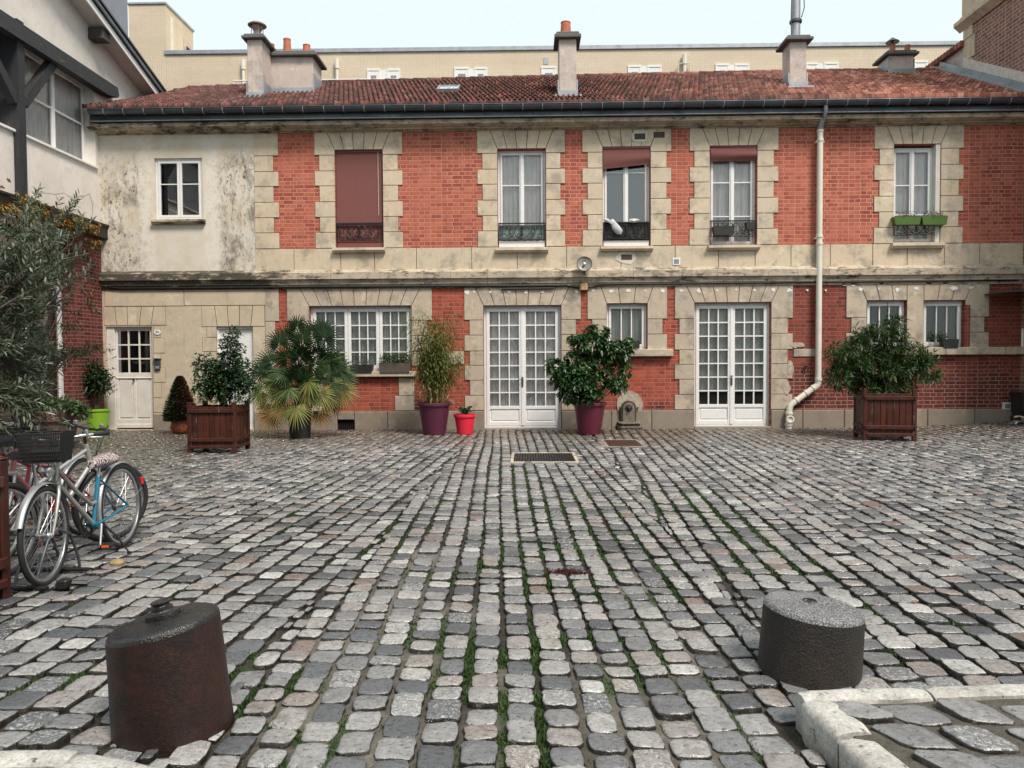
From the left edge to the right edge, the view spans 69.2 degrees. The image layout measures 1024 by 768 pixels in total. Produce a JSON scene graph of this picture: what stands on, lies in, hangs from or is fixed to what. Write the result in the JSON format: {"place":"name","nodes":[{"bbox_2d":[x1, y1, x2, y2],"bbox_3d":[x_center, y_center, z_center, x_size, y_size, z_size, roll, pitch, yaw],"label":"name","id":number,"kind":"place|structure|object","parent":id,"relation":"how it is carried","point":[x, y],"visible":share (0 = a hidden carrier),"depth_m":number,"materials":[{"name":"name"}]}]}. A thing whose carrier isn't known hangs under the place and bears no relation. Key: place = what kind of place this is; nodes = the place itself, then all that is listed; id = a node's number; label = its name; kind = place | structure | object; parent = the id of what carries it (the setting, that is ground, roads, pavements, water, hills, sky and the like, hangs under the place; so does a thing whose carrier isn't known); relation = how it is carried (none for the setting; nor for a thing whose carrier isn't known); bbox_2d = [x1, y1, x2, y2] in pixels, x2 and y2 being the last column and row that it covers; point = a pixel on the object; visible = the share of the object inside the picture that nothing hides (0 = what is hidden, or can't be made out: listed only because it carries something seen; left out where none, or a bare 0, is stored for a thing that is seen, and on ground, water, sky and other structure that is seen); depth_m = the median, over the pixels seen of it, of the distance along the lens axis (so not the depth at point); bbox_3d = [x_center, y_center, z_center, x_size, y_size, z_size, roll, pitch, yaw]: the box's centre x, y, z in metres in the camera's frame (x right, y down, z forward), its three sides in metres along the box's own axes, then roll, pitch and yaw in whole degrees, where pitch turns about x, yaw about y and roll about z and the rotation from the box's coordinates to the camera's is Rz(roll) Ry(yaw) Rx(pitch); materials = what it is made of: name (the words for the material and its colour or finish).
{"place":"outdoors","nodes":[
{"label":"outdoors","id":0,"kind":"place"},
{"bbox_2d":[0,749,162,767],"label":"pavement","id":1,"kind":"structure","parent":0,"point":[62,758],"depth_m":2.56,"materials":[{"name":"stone"}]},
{"bbox_2d":[0,421,1023,767],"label":"ground","id":2,"kind":"structure","parent":0,"point":[316,597],"depth_m":4.98,"materials":[{"name":"grey stone"}]},
{"bbox_2d":[0,457,10,599],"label":"wooden planter","id":3,"kind":"object","parent":2,"relation":"on","point":[5,577],"visible":1,"depth_m":4.71,"materials":[{"name":"red wood"}]},
{"bbox_2d":[0,182,101,444],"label":"olive tree","id":4,"kind":"object","parent":3,"relation":"in","point":[17,271],"visible":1,"depth_m":5.55,"materials":[{"name":"green plant"}]},
{"bbox_2d":[0,423,70,525],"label":"bicycle","id":5,"kind":"object","parent":2,"relation":"on","point":[29,480],"visible":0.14,"depth_m":6.51,"materials":[{"name":"red metal"}]},
{"bbox_2d":[11,528,88,591],"bbox_3d":[-3.603,1.179,5.126,1.100,0.372,0.498,0,2,1],"label":"bicycle rack","id":6,"kind":"object","parent":2,"relation":"on","point":[79,568],"visible":0.78,"depth_m":5.06,"materials":[{"name":"metal"}]},
{"bbox_2d":[28,409,79,447],"bbox_3d":[-8.055,0.801,13.100,0.820,0.682,0.820,0,2,1],"label":"flower pot","id":7,"kind":"object","parent":2,"relation":"on","point":[62,414],"visible":0.24,"depth_m":12.81,"materials":[{"name":"beige plastic"}]},
{"bbox_2d":[0,263,112,431],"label":"wall shrub","id":8,"kind":"object","parent":7,"relation":"in","point":[65,362],"visible":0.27,"depth_m":13.37,"materials":[{"name":"green plant"}]},
{"bbox_2d":[29,395,92,421],"bbox_3d":[-7.839,0.416,13.002,1.427,0.487,0.553,0,2,21],"label":"trailing geranium","id":9,"kind":"object","parent":7,"relation":"in","point":[81,412],"visible":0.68,"depth_m":12.87,"materials":[{"name":"green plant"}]},
{"bbox_2d":[0,426,108,558],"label":"bicycle","id":10,"kind":"object","parent":2,"relation":"on","point":[15,477],"visible":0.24,"depth_m":5.80,"materials":[{"name":"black metal"}]},
{"bbox_2d":[4,0,127,372],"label":"grey clad block","id":11,"kind":"structure","parent":2,"relation":"on","point":[118,9],"depth_m":29.73,"materials":[{"name":"metal"}]},
{"bbox_2d":[55,578,87,588],"bbox_3d":[-2.943,1.327,4.949,0.196,0.066,0.094,-1,2,-17],"label":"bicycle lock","id":12,"kind":"object","parent":2,"relation":"on","point":[63,583],"visible":1,"depth_m":4.94,"materials":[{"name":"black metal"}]},
{"bbox_2d":[7,420,147,574],"bbox_3d":[-3.438,0.825,5.707,0.571,1.040,1.642,0,2,-3],"label":"bicycle","id":13,"kind":"object","parent":2,"relation":"on","point":[83,481],"visible":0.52,"depth_m":5.92,"materials":[{"name":"grey metal"}]},
{"bbox_2d":[14,430,143,585],"bbox_3d":[-3.168,0.828,5.574,0.594,1.039,1.713,0,2,14],"label":"bicycle","id":14,"kind":"object","parent":2,"relation":"on","point":[55,454],"visible":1,"depth_m":5.21,"materials":[{"name":"silver metal"}]},
{"bbox_2d":[0,0,166,434],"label":"timbered house","id":15,"kind":"structure","parent":2,"relation":"on","point":[62,62],"depth_m":15.56,"materials":[{"name":"white paint"}]},
{"bbox_2d":[0,215,63,431],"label":"window","id":16,"kind":"structure","parent":15,"relation":"in","point":[60,391],"depth_m":15.43,"materials":[{"name":"white paint"}]},
{"bbox_2d":[0,178,102,306],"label":"autumn vine","id":17,"kind":"object","parent":15,"relation":"attached to","point":[92,245],"visible":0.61,"depth_m":14.73,"materials":[{"name":"green plant"}]},
{"bbox_2d":[24,48,85,160],"bbox_3d":[-9.496,-5.661,15.258,0.127,1.794,2.276,0,2,1],"label":"window","id":18,"kind":"structure","parent":15,"relation":"in","point":[56,116],"depth_m":15.55,"materials":[{"name":"grey glass"}]},
{"bbox_2d":[85,408,110,432],"bbox_3d":[-9.031,0.798,16.175,0.526,0.520,0.526,0,2,1],"label":"flower pot","id":19,"kind":"object","parent":2,"relation":"on","point":[100,415],"visible":0.62,"depth_m":15.99,"materials":[{"name":"plastic"}]},
{"bbox_2d":[82,349,116,408],"bbox_3d":[-9.045,-0.117,16.148,1.092,1.320,0.693,0,2,1],"label":"dark shrub","id":20,"kind":"object","parent":19,"relation":"in","point":[97,383],"visible":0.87,"depth_m":16.06,"materials":[{"name":"green plant"}]},
{"bbox_2d":[109,558,124,565],"bbox_3d":[-2.949,1.326,5.546,0.104,0.041,0.104,0,2,1],"label":"stone pad","id":21,"kind":"object","parent":2,"relation":"on","point":[116,562],"visible":1,"depth_m":5.52,"materials":[{"name":"beige stone"}]},
{"bbox_2d":[127,2,194,89],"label":"stair tower","id":22,"kind":"structure","parent":2,"relation":"on","point":[156,29],"depth_m":38.37,"materials":[{"name":"beige tile"}]},
{"bbox_2d":[105,597,234,757],"bbox_3d":[-1.415,1.181,3.086,0.490,0.566,0.460,0,2,1],"label":"bollard","id":23,"kind":"object","parent":2,"relation":"on","point":[169,691],"visible":0.98,"depth_m":2.92,"materials":[{"name":"metal"}]},
{"bbox_2d":[170,421,186,433],"bbox_3d":[-7.058,0.908,15.827,0.419,0.290,0.413,0,2,1],"label":"flower pot","id":24,"kind":"object","parent":2,"relation":"on","point":[178,427],"visible":0.61,"depth_m":15.66,"materials":[{"name":"ceramic"}]},
{"bbox_2d":[161,376,196,421],"bbox_3d":[-7.063,0.312,15.813,0.769,1.002,0.796,0,2,1],"label":"conical conifer","id":25,"kind":"object","parent":24,"relation":"in","point":[179,398],"visible":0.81,"depth_m":15.64,"materials":[{"name":"green plant"}]},
{"bbox_2d":[187,400,249,452],"bbox_3d":[-4.982,0.718,12.638,0.836,0.845,0.768,0,2,-1],"label":"wooden planter","id":26,"kind":"object","parent":2,"relation":"on","point":[219,426],"visible":0.94,"depth_m":12.30,"materials":[{"name":"red wood"}]},
{"bbox_2d":[188,375,261,404],"bbox_3d":[-4.877,0.102,12.583,1.360,0.529,0.566,0,2,1],"label":"rosemary","id":27,"kind":"object","parent":26,"relation":"in","point":[231,400],"visible":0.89,"depth_m":12.49,"materials":[{"name":"green plant"}]},
{"bbox_2d":[190,325,261,404],"bbox_3d":[-4.867,-0.325,12.641,1.198,1.369,0.731,0,2,1],"label":"camellia","id":28,"kind":"object","parent":26,"relation":"in","point":[222,372],"visible":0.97,"depth_m":12.54,"materials":[{"name":"green plant"}]},
{"bbox_2d":[288,405,311,438],"bbox_3d":[-4.223,0.755,14.778,0.496,0.640,0.496,0,2,1],"label":"flower pot","id":29,"kind":"object","parent":2,"relation":"on","point":[300,433],"visible":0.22,"depth_m":14.61,"materials":[{"name":"black plastic"}]},
{"bbox_2d":[247,314,360,433],"bbox_3d":[-4.184,-0.182,14.639,2.390,2.475,1.283,0,2,1],"label":"fan palm","id":30,"kind":"object","parent":29,"relation":"in","point":[281,388],"visible":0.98,"depth_m":14.59,"materials":[{"name":"green plant"}]},
{"bbox_2d":[417,401,451,434],"bbox_3d":[-1.607,0.712,15.377,0.718,0.665,0.718,0,2,1],"label":"flower pot","id":31,"kind":"object","parent":2,"relation":"on","point":[434,419],"visible":0.94,"depth_m":15.14,"materials":[{"name":"plastic"}]},
{"bbox_2d":[397,304,480,407],"bbox_3d":[-1.501,-0.540,15.214,1.803,2.187,1.357,0,2,1],"label":"bamboo plant","id":32,"kind":"object","parent":31,"relation":"in","point":[435,365],"visible":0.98,"depth_m":15.17,"materials":[{"name":"green plant"}]},
{"bbox_2d":[453,413,475,434],"bbox_3d":[-0.975,0.831,15.383,0.476,0.420,0.476,0,2,1],"label":"flower pot","id":33,"kind":"object","parent":2,"relation":"on","point":[464,424],"visible":0.98,"depth_m":15.23,"materials":[{"name":"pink plastic"}]},
{"bbox_2d":[456,406,472,413],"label":"cycad plant","id":34,"kind":"object","parent":33,"relation":"on","point":[462,409],"visible":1,"depth_m":15.34,"materials":[{"name":"green plant"}]},
{"bbox_2d":[16,425,988,602],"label":"fallen leaves","id":35,"kind":"object","parent":2,"relation":"on","point":[621,450],"visible":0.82,"depth_m":15.24,"materials":[{"name":"brown plant"}]},
{"bbox_2d":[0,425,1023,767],"bbox_3d":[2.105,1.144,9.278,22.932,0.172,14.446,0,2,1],"label":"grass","id":36,"kind":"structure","parent":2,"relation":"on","point":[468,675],"depth_m":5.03,"materials":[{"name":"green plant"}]},
{"bbox_2d":[510,452,578,463],"bbox_3d":[0.496,1.185,11.587,1.030,0.096,1.148,0,2,1],"label":"drain grate","id":37,"kind":"object","parent":2,"relation":"on","point":[553,457],"visible":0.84,"depth_m":11.55,"materials":[{"name":"metal"}]},
{"bbox_2d":[82,0,1023,430],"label":"brick house","id":38,"kind":"structure","parent":2,"relation":"on","point":[278,188],"depth_m":16.41,"materials":[{"name":"brick"}]},
{"bbox_2d":[107,327,152,429],"bbox_3d":[-8.580,-0.140,16.877,1.047,2.321,0.375,0,2,1],"label":"entrance door","id":39,"kind":"structure","parent":38,"relation":"in","point":[131,405],"depth_m":16.76,"materials":[{"name":"white paint"}]},
{"bbox_2d":[152,358,161,369],"bbox_3d":[-7.936,-0.452,16.602,0.171,0.263,0.080,0,2,1],"label":"intercom","id":40,"kind":"object","parent":38,"relation":"attached to","point":[157,363],"visible":1,"depth_m":16.59,"materials":[{"name":"metal"}]},
{"bbox_2d":[150,159,205,223],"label":"window","id":41,"kind":"structure","parent":38,"relation":"in","point":[179,190],"depth_m":16.92,"materials":[{"name":"white paint"}]},
{"bbox_2d":[325,348,345,363],"bbox_3d":[-3.982,-0.591,16.525,0.601,0.437,0.322,0,2,1],"label":"potted plant","id":42,"kind":"object","parent":38,"relation":"on","point":[340,355],"visible":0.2,"depth_m":16.48,"materials":[{"name":"green plant"}]},
{"bbox_2d":[332,150,385,252],"bbox_3d":[-3.386,-4.050,16.519,1.160,2.267,0.391,0,2,1],"label":"window","id":43,"kind":"structure","parent":38,"relation":"in","point":[359,173],"depth_m":16.50,"materials":[{"name":"red fabric"}]},
{"bbox_2d":[350,365,373,372],"bbox_3d":[-3.342,-0.340,16.510,0.527,0.179,0.160,0,2,1],"label":"flower box","id":44,"kind":"object","parent":38,"relation":"on","point":[365,368],"visible":0.7,"depth_m":16.43,"materials":[{"name":"black plastic"}]},
{"bbox_2d":[352,356,371,365],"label":"potted plant","id":45,"kind":"object","parent":44,"relation":"in","point":[359,363],"visible":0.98,"depth_m":16.49,"materials":[{"name":"green plant"}]},
{"bbox_2d":[311,306,415,376],"bbox_3d":[-3.423,-0.948,16.596,2.581,1.572,0.326,0,2,1],"label":"window","id":46,"kind":"structure","parent":38,"relation":"in","point":[367,332],"depth_m":16.69,"materials":[{"name":"white paint"}]},
{"bbox_2d":[378,363,411,372],"bbox_3d":[-2.594,-0.362,16.494,0.720,0.224,0.160,0,2,1],"label":"flower box","id":47,"kind":"object","parent":38,"relation":"on","point":[393,368],"visible":0.97,"depth_m":16.41,"materials":[{"name":"plastic"}]},
{"bbox_2d":[379,351,411,362],"bbox_3d":[-2.585,-0.564,16.493,0.768,0.340,0.337,0,2,1],"label":"potted plant","id":48,"kind":"object","parent":47,"relation":"in","point":[385,357],"visible":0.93,"depth_m":16.46,"materials":[{"name":"green plant"}]},
{"bbox_2d":[495,150,547,252],"bbox_3d":[0.216,-4.040,16.434,1.162,2.275,0.370,0,2,1],"label":"window","id":49,"kind":"structure","parent":38,"relation":"in","point":[521,174],"depth_m":16.52,"materials":[{"name":"white glass"}]},
{"bbox_2d":[484,306,560,429],"bbox_3d":[0.234,-0.344,16.569,1.718,2.791,0.267,0,2,1],"label":"french door","id":50,"kind":"structure","parent":38,"relation":"in","point":[518,340],"depth_m":16.63,"materials":[{"name":"white paint"}]},
{"bbox_2d":[580,283,587,289],"bbox_3d":[1.578,-2.139,16.353,0.169,0.152,0.080,0,2,1],"label":"junction box","id":51,"kind":"object","parent":38,"relation":"attached to","point":[583,286],"visible":1,"depth_m":16.31,"materials":[{"name":"beige plastic"}]},
{"bbox_2d":[577,256,591,274],"bbox_3d":[1.574,-2.575,16.161,0.338,0.401,0.178,0,2,1],"label":"wall lamp","id":52,"kind":"object","parent":38,"relation":"attached to","point":[584,263],"visible":1,"depth_m":16.14,"materials":[{"name":"grey metal"}]},
{"bbox_2d":[603,218,622,233],"bbox_3d":[2.212,-3.462,16.310,0.438,0.351,0.098,0,2,1],"label":"cloth","id":53,"kind":"object","parent":38,"relation":"hanging from","point":[616,228],"visible":1,"depth_m":16.28,"materials":[{"name":"white fabric"}]},
{"bbox_2d":[601,147,653,250],"bbox_3d":[2.524,-4.085,16.642,1.144,2.299,0.884,0,2,1],"label":"window","id":54,"kind":"structure","parent":38,"relation":"in","point":[625,169],"depth_m":16.43,"materials":[{"name":"grey glass"}]},
{"bbox_2d":[629,219,638,222],"bbox_3d":[2.692,-3.591,16.291,0.248,0.089,0.084,0,2,-2],"label":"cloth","id":55,"kind":"object","parent":38,"relation":"on","point":[633,220],"visible":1,"depth_m":16.28,"materials":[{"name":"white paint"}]},
{"bbox_2d":[595,304,672,356],"bbox_3d":[2.660,-1.193,16.458,1.765,1.171,0.336,0,2,1],"label":"window","id":56,"kind":"structure","parent":38,"relation":"in","point":[624,320],"depth_m":16.57,"materials":[{"name":"white paint"}]},
{"bbox_2d":[633,341,639,348],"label":"flower box","id":57,"kind":"object","parent":38,"relation":"on","point":[637,346],"visible":0.53,"depth_m":16.29,"materials":[{"name":"black plastic"}]},
{"bbox_2d":[712,226,734,235],"bbox_3d":[4.618,-3.346,16.233,0.468,0.197,0.140,0,2,1],"label":"flower box","id":58,"kind":"object","parent":38,"relation":"attached to","point":[722,231],"visible":1,"depth_m":16.16,"materials":[{"name":"black plastic"}]},
{"bbox_2d":[694,303,770,428],"bbox_3d":[4.869,-0.383,16.472,1.675,2.827,0.267,0,2,1],"label":"french door","id":59,"kind":"structure","parent":38,"relation":"in","point":[731,340],"depth_m":16.53,"materials":[{"name":"white paint"}]},
{"bbox_2d":[707,146,760,249],"bbox_3d":[4.852,-4.091,16.337,1.127,2.301,0.371,0,2,1],"label":"window","id":60,"kind":"structure","parent":38,"relation":"in","point":[732,168],"depth_m":16.43,"materials":[{"name":"white glass"}]},
{"bbox_2d":[744,222,754,229],"bbox_3d":[5.195,-3.449,16.218,0.201,0.164,0.130,0,2,1],"label":"flower box","id":61,"kind":"object","parent":38,"relation":"attached to","point":[749,225],"visible":1,"depth_m":16.15,"materials":[{"name":"black plastic"}]},
{"bbox_2d":[866,301,903,345],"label":"window","id":62,"kind":"structure","parent":38,"relation":"in","point":[875,309],"depth_m":16.41,"materials":[{"name":"white paint"}]},
{"bbox_2d":[891,216,920,225],"bbox_3d":[8.560,-3.543,16.135,0.579,0.185,0.170,0,2,1],"label":"flower box","id":63,"kind":"object","parent":38,"relation":"attached to","point":[905,220],"visible":1,"depth_m":16.05,"materials":[{"name":"green plastic"}]},
{"bbox_2d":[896,210,916,215],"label":"potted plant","id":64,"kind":"object","parent":63,"relation":"in","point":[906,213],"visible":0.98,"depth_m":16.12,"materials":[{"name":"grey plant"}]},
{"bbox_2d":[890,144,945,248],"bbox_3d":[8.833,-4.091,16.254,1.126,2.260,0.371,0,2,1],"label":"window","id":65,"kind":"structure","parent":38,"relation":"in","point":[916,170],"depth_m":16.33,"materials":[{"name":"white glass"}]},
{"bbox_2d":[919,215,947,225],"bbox_3d":[9.140,-3.546,16.123,0.562,0.196,0.170,0,2,1],"label":"flower box","id":66,"kind":"object","parent":38,"relation":"attached to","point":[933,221],"visible":0.93,"depth_m":16.04,"materials":[{"name":"green plastic"}]},
{"bbox_2d":[921,210,942,215],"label":"potted plant","id":67,"kind":"object","parent":66,"relation":"in","point":[932,213],"visible":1,"depth_m":16.10,"materials":[{"name":"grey plant"}]},
{"bbox_2d":[933,331,948,340],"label":"potted plant","id":68,"kind":"object","parent":38,"relation":"on","point":[937,336],"visible":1,"depth_m":16.22,"materials":[{"name":"green plant"}]},
{"bbox_2d":[923,301,961,346],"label":"window","id":69,"kind":"structure","parent":38,"relation":"in","point":[938,316],"depth_m":16.43,"materials":[{"name":"white paint"}]},
{"bbox_2d":[939,339,958,347],"bbox_3d":[9.551,-0.882,16.227,0.355,0.198,0.160,0,2,1],"label":"flower box","id":70,"kind":"object","parent":38,"relation":"on","point":[949,343],"visible":1,"depth_m":16.15,"materials":[{"name":"black plastic"}]},
{"bbox_2d":[1021,328,1023,346],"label":"pale board","id":71,"kind":"object","parent":38,"relation":"attached to","point":[1022,337],"visible":1,"depth_m":16.17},
{"bbox_2d":[164,41,958,90],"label":"apartment block","id":72,"kind":"structure","parent":2,"relation":"on","point":[185,68],"depth_m":38.06,"materials":[{"name":"beige tile"}]},
{"bbox_2d":[367,69,379,78],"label":"window","id":73,"kind":"structure","parent":72,"relation":"in","point":[371,73],"depth_m":38.19,"materials":[{"name":"white plastic"}]},
{"bbox_2d":[387,69,399,77],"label":"window","id":74,"kind":"structure","parent":72,"relation":"in","point":[391,73],"depth_m":38.18,"materials":[{"name":"white plastic"}]},
{"bbox_2d":[454,67,468,76],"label":"window","id":75,"kind":"structure","parent":72,"relation":"in","point":[458,71],"depth_m":38.11,"materials":[{"name":"white plastic"}]},
{"bbox_2d":[474,67,486,76],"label":"window","id":76,"kind":"structure","parent":72,"relation":"in","point":[478,71],"depth_m":38.10,"materials":[{"name":"white plastic"}]},
{"bbox_2d":[541,66,556,74],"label":"window","id":77,"kind":"structure","parent":72,"relation":"in","point":[548,70],"depth_m":38.05,"materials":[{"name":"white plastic"}]},
{"bbox_2d":[628,65,641,72],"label":"window","id":78,"kind":"structure","parent":72,"relation":"in","point":[631,68],"depth_m":37.97,"materials":[{"name":"white plastic"}]},
{"bbox_2d":[647,65,661,72],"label":"window","id":79,"kind":"structure","parent":72,"relation":"in","point":[650,68],"depth_m":37.96,"materials":[{"name":"white plastic"}]},
{"bbox_2d":[715,63,728,70],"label":"window","id":80,"kind":"structure","parent":72,"relation":"in","point":[720,66],"depth_m":37.90,"materials":[{"name":"white plastic"}]},
{"bbox_2d":[735,63,748,70],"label":"window","id":81,"kind":"structure","parent":72,"relation":"in","point":[740,66],"depth_m":37.88,"materials":[{"name":"white plastic"}]},
{"bbox_2d":[806,62,817,68],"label":"window","id":82,"kind":"structure","parent":72,"relation":"in","point":[809,65],"depth_m":37.82,"materials":[{"name":"white plastic"}]},
{"bbox_2d":[824,62,838,68],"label":"window","id":83,"kind":"structure","parent":72,"relation":"in","point":[827,65],"depth_m":37.81,"materials":[{"name":"white plastic"}]},
{"bbox_2d":[915,60,927,67],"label":"window","id":84,"kind":"structure","parent":72,"relation":"in","point":[918,63],"depth_m":37.73,"materials":[{"name":"white plastic"}]},
{"bbox_2d":[543,567,594,577],"bbox_3d":[0.376,1.341,5.252,0.416,0.057,0.228,0,2,1],"label":"red weed","id":85,"kind":"object","parent":2,"relation":"in","point":[566,572],"visible":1,"depth_m":5.23,"materials":[{"name":"red plant"}]},
{"bbox_2d":[572,401,605,434],"bbox_3d":[1.585,0.702,15.208,0.698,0.660,0.698,0,2,1],"label":"flower pot","id":86,"kind":"object","parent":2,"relation":"on","point":[589,421],"visible":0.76,"depth_m":14.98,"materials":[{"name":"purple plastic"}]},
{"bbox_2d":[543,324,636,407],"bbox_3d":[1.607,-0.349,15.104,1.989,1.767,1.067,0,2,1],"label":"rhododendron","id":87,"kind":"object","parent":86,"relation":"in","point":[582,383],"visible":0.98,"depth_m":14.98,"materials":[{"name":"green plant"}]},
{"bbox_2d":[600,439,646,447],"bbox_3d":[2.017,1.099,13.536,0.705,0.056,1.196,0,2,1],"label":"drain cover","id":88,"kind":"object","parent":2,"relation":"on","point":[630,443],"visible":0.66,"depth_m":13.46,"materials":[{"name":"metal"}]},
{"bbox_2d":[616,401,641,430],"bbox_3d":[2.570,0.710,16.255,0.530,0.678,0.350,0,2,1],"label":"wall fountain","id":89,"kind":"object","parent":2,"relation":"on","point":[628,410],"depth_m":16.34,"materials":[{"name":"stone"}]},
{"bbox_2d":[757,591,864,690],"bbox_3d":[1.441,1.236,3.589,0.490,0.393,0.470,0,2,1],"label":"bollard","id":90,"kind":"object","parent":2,"relation":"on","point":[808,641],"visible":0.97,"depth_m":3.41,"materials":[{"name":"stone"}]},
{"bbox_2d":[853,388,916,441],"bbox_3d":[7.006,0.562,13.977,0.936,0.945,0.898,0,2,13],"label":"wooden planter","id":91,"kind":"object","parent":2,"relation":"on","point":[888,414],"visible":0.97,"depth_m":13.60,"materials":[{"name":"red wood"}]},
{"bbox_2d":[819,301,946,398],"bbox_3d":[7.219,-0.592,14.377,2.484,1.997,1.245,0,2,1],"label":"oleander","id":92,"kind":"object","parent":91,"relation":"in","point":[885,353],"visible":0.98,"depth_m":14.19,"materials":[{"name":"green plant"}]},
{"bbox_2d":[924,0,1023,391],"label":"tall brick building","id":93,"kind":"structure","parent":2,"relation":"on","point":[989,48],"depth_m":17.15,"materials":[{"name":"brick"}]},
{"bbox_2d":[984,290,1023,294],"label":"canopy","id":94,"kind":"object","parent":93,"relation":"attached to","point":[1012,292],"visible":1,"depth_m":15.80,"materials":[{"name":"metal"}]},
{"bbox_2d":[1009,392,1023,416],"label":"flower pot","id":95,"kind":"object","parent":2,"relation":"on","point":[1017,403],"visible":0.91,"depth_m":15.94,"materials":[{"name":"black plastic"}]},
{"bbox_2d":[127,0,962,49],"label":"sky","id":96,"kind":"structure","parent":0,"point":[216,24],"materials":[{"name":"white"}]},
{"bbox_2d":[796,684,1023,767],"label":"pavement","id":97,"kind":"structure","parent":0,"point":[977,726],"depth_m":2.81,"materials":[{"name":"stone"}]},
{"bbox_2d":[1010,415,1023,424],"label":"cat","id":98,"kind":"object","parent":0,"point":[1015,420],"visible":1,"depth_m":15.63}
]}

